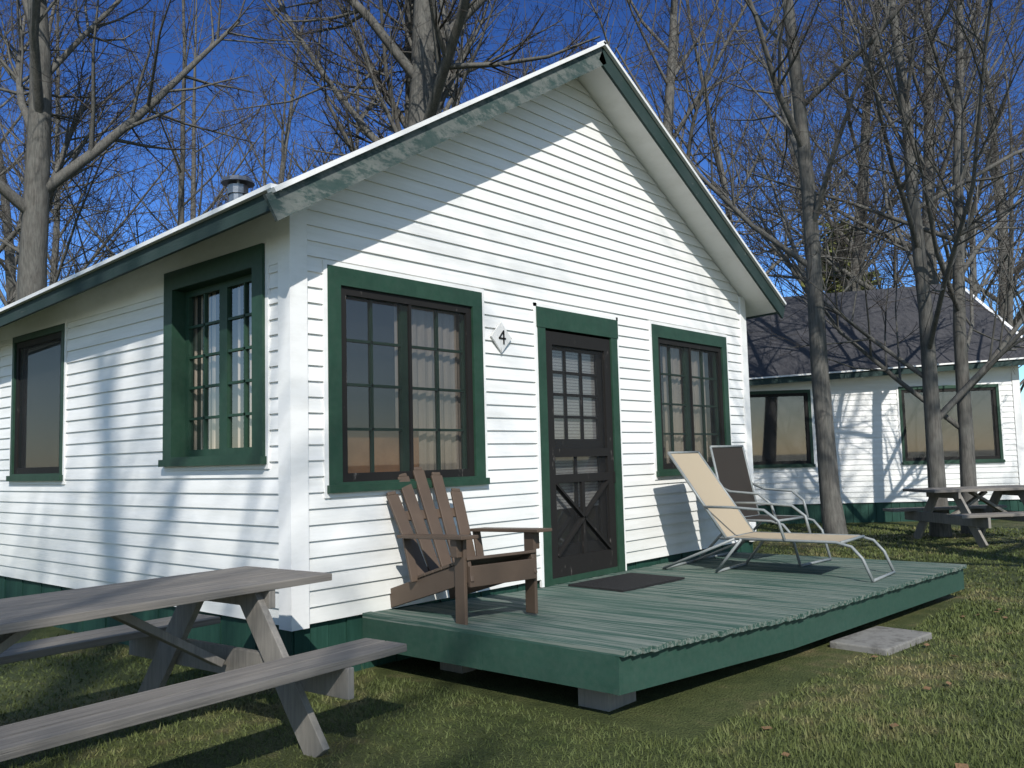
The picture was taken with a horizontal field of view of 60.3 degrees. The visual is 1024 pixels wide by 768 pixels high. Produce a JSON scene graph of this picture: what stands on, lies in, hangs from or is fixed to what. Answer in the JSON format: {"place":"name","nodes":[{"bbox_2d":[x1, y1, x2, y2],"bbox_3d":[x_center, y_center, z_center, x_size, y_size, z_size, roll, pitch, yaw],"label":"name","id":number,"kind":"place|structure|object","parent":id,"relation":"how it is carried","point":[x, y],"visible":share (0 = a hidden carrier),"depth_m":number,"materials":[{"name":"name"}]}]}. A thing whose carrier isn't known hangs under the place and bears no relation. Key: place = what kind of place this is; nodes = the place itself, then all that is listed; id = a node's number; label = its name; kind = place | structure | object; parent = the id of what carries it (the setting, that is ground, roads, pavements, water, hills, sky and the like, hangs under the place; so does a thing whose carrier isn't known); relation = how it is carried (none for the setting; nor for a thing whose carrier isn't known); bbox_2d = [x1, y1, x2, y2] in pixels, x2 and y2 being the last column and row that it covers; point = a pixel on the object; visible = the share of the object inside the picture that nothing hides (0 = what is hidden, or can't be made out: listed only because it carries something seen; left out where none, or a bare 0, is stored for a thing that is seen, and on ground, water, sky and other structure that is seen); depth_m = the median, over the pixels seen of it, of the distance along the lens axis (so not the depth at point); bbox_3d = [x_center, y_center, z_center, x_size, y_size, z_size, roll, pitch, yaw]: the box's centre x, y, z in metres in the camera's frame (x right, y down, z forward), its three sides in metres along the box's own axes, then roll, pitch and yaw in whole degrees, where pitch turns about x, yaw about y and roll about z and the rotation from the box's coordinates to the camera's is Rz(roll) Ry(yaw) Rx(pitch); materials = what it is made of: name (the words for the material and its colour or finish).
{"place":"outdoors","nodes":[
{"label":"outdoors","id":0,"kind":"place"},
{"bbox_2d":[0,520,1023,767],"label":"ground","id":1,"kind":"structure","parent":0,"point":[696,706],"depth_m":4.73,"materials":[{"name":"green plant"}]},
{"bbox_2d":[0,0,136,301],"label":"tree","id":2,"kind":"object","parent":1,"relation":"on","point":[10,257],"visible":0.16,"depth_m":39.26,"materials":[{"name":"brown plant"}]},
{"bbox_2d":[0,0,194,305],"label":"tree","id":3,"kind":"object","parent":1,"relation":"on","point":[63,199],"visible":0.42,"depth_m":19.42,"materials":[{"name":"brown plant"}]},
{"bbox_2d":[0,0,228,305],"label":"tree","id":4,"kind":"object","parent":1,"relation":"on","point":[57,129],"visible":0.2,"depth_m":32.95,"materials":[{"name":"brown plant"}]},
{"bbox_2d":[0,0,270,306],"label":"tree","id":5,"kind":"object","parent":1,"relation":"on","point":[58,189],"visible":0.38,"depth_m":29.12,"materials":[{"name":"brown plant"}]},
{"bbox_2d":[12,0,320,286],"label":"tree","id":6,"kind":"object","parent":1,"relation":"on","point":[194,181],"visible":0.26,"depth_m":35.28,"materials":[{"name":"brown plant"}]},
{"bbox_2d":[0,0,353,303],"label":"tree","id":7,"kind":"object","parent":1,"relation":"on","point":[181,198],"visible":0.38,"depth_m":24.38,"materials":[{"name":"brown plant"}]},
{"bbox_2d":[0,0,360,300],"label":"tree","id":8,"kind":"object","parent":1,"relation":"on","point":[40,186],"visible":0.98,"depth_m":16.53,"materials":[{"name":"brown plant"}]},
{"bbox_2d":[0,566,406,761],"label":"picnic table","id":9,"kind":"object","parent":1,"relation":"on","point":[165,644],"visible":0.98,"depth_m":4.09,"materials":[{"name":"grey wood"}]},
{"bbox_2d":[185,67,309,205],"bbox_3d":[-6.855,-3.041,26.265,6.060,14.071,9.659,-6,-7,44],"label":"tree","id":10,"kind":"object","parent":1,"relation":"on","point":[263,159],"visible":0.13,"depth_m":26.57,"materials":[{"name":"brown plant"}]},
{"bbox_2d":[139,4,404,242],"bbox_3d":[-7.216,-6.614,37.393,16.099,23.451,10.101,1,-5,-26],"label":"tree","id":11,"kind":"object","parent":1,"relation":"on","point":[279,140],"visible":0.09,"depth_m":35.49,"materials":[{"name":"brown plant"}]},
{"bbox_2d":[163,0,385,205],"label":"tree","id":12,"kind":"object","parent":1,"relation":"on","point":[285,139],"visible":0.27,"depth_m":46.42,"materials":[{"name":"brown plant"}]},
{"bbox_2d":[161,0,584,165],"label":"tree","id":13,"kind":"object","parent":1,"relation":"on","point":[455,93],"visible":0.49,"depth_m":21.33,"materials":[{"name":"brown plant"}]},
{"bbox_2d":[178,0,605,147],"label":"tree","id":14,"kind":"object","parent":1,"relation":"on","point":[425,99],"visible":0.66,"depth_m":20.95,"materials":[{"name":"brown plant"}]},
{"bbox_2d":[0,40,786,671],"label":"cabin","id":15,"kind":"object","parent":1,"relation":"on","point":[538,298],"visible":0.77,"depth_m":6.85,"materials":[{"name":"white paint"}]},
{"bbox_2d":[321,0,545,142],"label":"tree","id":16,"kind":"object","parent":1,"relation":"on","point":[460,94],"visible":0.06,"depth_m":44.37,"materials":[{"name":"brown plant"}]},
{"bbox_2d":[249,0,713,191],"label":"tree","id":17,"kind":"object","parent":1,"relation":"on","point":[347,140],"visible":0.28,"depth_m":22.74,"materials":[{"name":"brown plant"}]},
{"bbox_2d":[440,662,635,711],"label":"deck support blocks","id":18,"kind":"structure","parent":1,"relation":"on","point":[603,701],"depth_m":4.72,"materials":[{"name":"grey concrete"}]},
{"bbox_2d":[362,551,966,695],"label":"deck","id":19,"kind":"structure","parent":1,"relation":"on","point":[703,616],"depth_m":5.61,"materials":[{"name":"paint"}]},
{"bbox_2d":[386,467,551,624],"bbox_3d":[-0.338,1.012,5.770,0.725,0.942,0.998,3,-6,-40],"label":"adirondack chair","id":20,"kind":"object","parent":19,"relation":"on","point":[468,570],"visible":1,"depth_m":5.71,"materials":[{"name":"brown wood"}]},
{"bbox_2d":[568,573,684,591],"bbox_3d":[0.946,1.622,7.231,0.550,0.016,0.850,-6,-7,44],"label":"door mat","id":21,"kind":"object","parent":19,"relation":"on","point":[626,582],"depth_m":7.16,"materials":[{"name":"black rubber"}]},
{"bbox_2d":[700,445,831,566],"bbox_3d":[2.423,1.144,8.558,0.674,1.115,1.076,3,-7,-45],"label":"lounge chair","id":22,"kind":"object","parent":19,"relation":"on","point":[731,469],"visible":0.66,"depth_m":8.74,"materials":[{"name":"grey fabric"}]},
{"bbox_2d":[662,451,895,581],"bbox_3d":[2.273,1.103,7.731,1.856,1.064,0.674,-5,-6,38],"label":"chaise lounge","id":23,"kind":"object","parent":19,"relation":"on","point":[723,511],"visible":1,"depth_m":7.92,"materials":[{"name":"beige fabric"}]},
{"bbox_2d":[524,0,833,282],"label":"tree","id":24,"kind":"object","parent":1,"relation":"on","point":[670,89],"visible":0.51,"depth_m":23.06,"materials":[{"name":"brown plant"}]},
{"bbox_2d":[534,0,1023,533],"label":"tree","id":25,"kind":"object","parent":1,"relation":"on","point":[796,124],"visible":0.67,"depth_m":13.45,"materials":[{"name":"brown plant"}]},
{"bbox_2d":[609,0,975,296],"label":"tree","id":26,"kind":"object","parent":1,"relation":"on","point":[725,182],"visible":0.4,"depth_m":24.89,"materials":[{"name":"brown plant"}]},
{"bbox_2d":[687,0,906,292],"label":"tree","id":27,"kind":"object","parent":1,"relation":"on","point":[791,147],"visible":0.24,"depth_m":46.59,"materials":[{"name":"brown plant"}]},
{"bbox_2d":[679,2,973,296],"bbox_3d":[13.700,-8.455,37.441,17.771,26.044,13.385,2,-6,-37],"label":"tree","id":28,"kind":"object","parent":1,"relation":"on","point":[828,261],"visible":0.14,"depth_m":37.02,"materials":[{"name":"brown plant"}]},
{"bbox_2d":[801,220,880,292],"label":"pine","id":29,"kind":"object","parent":1,"relation":"on","point":[831,277],"visible":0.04,"depth_m":41.31,"materials":[{"name":"green plant"}]},
{"bbox_2d":[713,0,1023,533],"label":"tree","id":30,"kind":"object","parent":1,"relation":"on","point":[963,425],"visible":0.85,"depth_m":13.91,"materials":[{"name":"brown plant"}]},
{"bbox_2d":[721,0,1023,536],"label":"tree","id":31,"kind":"object","parent":1,"relation":"on","point":[934,415],"visible":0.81,"depth_m":13.43,"materials":[{"name":"brown plant"}]},
{"bbox_2d":[725,0,1023,291],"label":"tree","id":32,"kind":"object","parent":1,"relation":"on","point":[862,129],"visible":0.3,"depth_m":28.82,"materials":[{"name":"brown plant"}]},
{"bbox_2d":[830,626,931,655],"bbox_3d":[2.561,1.786,6.105,0.720,0.070,0.400,3,-7,-43],"label":"paver slab","id":33,"kind":"object","parent":1,"relation":"on","point":[881,640],"depth_m":6.00,"materials":[{"name":"concrete"}]},
{"bbox_2d":[746,283,1023,524],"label":"neighbour cabin","id":34,"kind":"object","parent":1,"relation":"on","point":[879,427],"visible":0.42,"depth_m":16.36,"materials":[{"name":"white paint"}]},
{"bbox_2d":[761,608,1008,767],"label":"dead leaves","id":35,"kind":"object","parent":1,"relation":"on","point":[959,765],"visible":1,"depth_m":4.22,"materials":[{"name":"brown plant"}]},
{"bbox_2d":[755,0,1023,289],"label":"tree","id":36,"kind":"object","parent":1,"relation":"on","point":[929,242],"visible":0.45,"depth_m":26.88,"materials":[{"name":"brown plant"}]},
{"bbox_2d":[790,0,1023,326],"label":"tree","id":37,"kind":"object","parent":1,"relation":"on","point":[1002,193],"visible":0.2,"depth_m":42.82,"materials":[{"name":"brown plant"}]},
{"bbox_2d":[825,0,1023,367],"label":"tree","id":38,"kind":"object","parent":1,"relation":"on","point":[986,280],"visible":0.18,"depth_m":36.39,"materials":[{"name":"brown plant"}]},
{"bbox_2d":[836,5,1023,393],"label":"tree","id":39,"kind":"object","parent":1,"relation":"on","point":[1010,304],"visible":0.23,"depth_m":29.79,"materials":[{"name":"brown plant"}]},
{"bbox_2d":[883,485,1023,547],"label":"picnic table","id":40,"kind":"object","parent":1,"relation":"on","point":[976,519],"visible":0.96,"depth_m":12.44,"materials":[{"name":"grey wood"}]},
{"bbox_2d":[0,0,1023,433],"label":"sky","id":41,"kind":"structure","parent":0,"point":[172,58],"materials":[{"name":"blue"}]}
]}

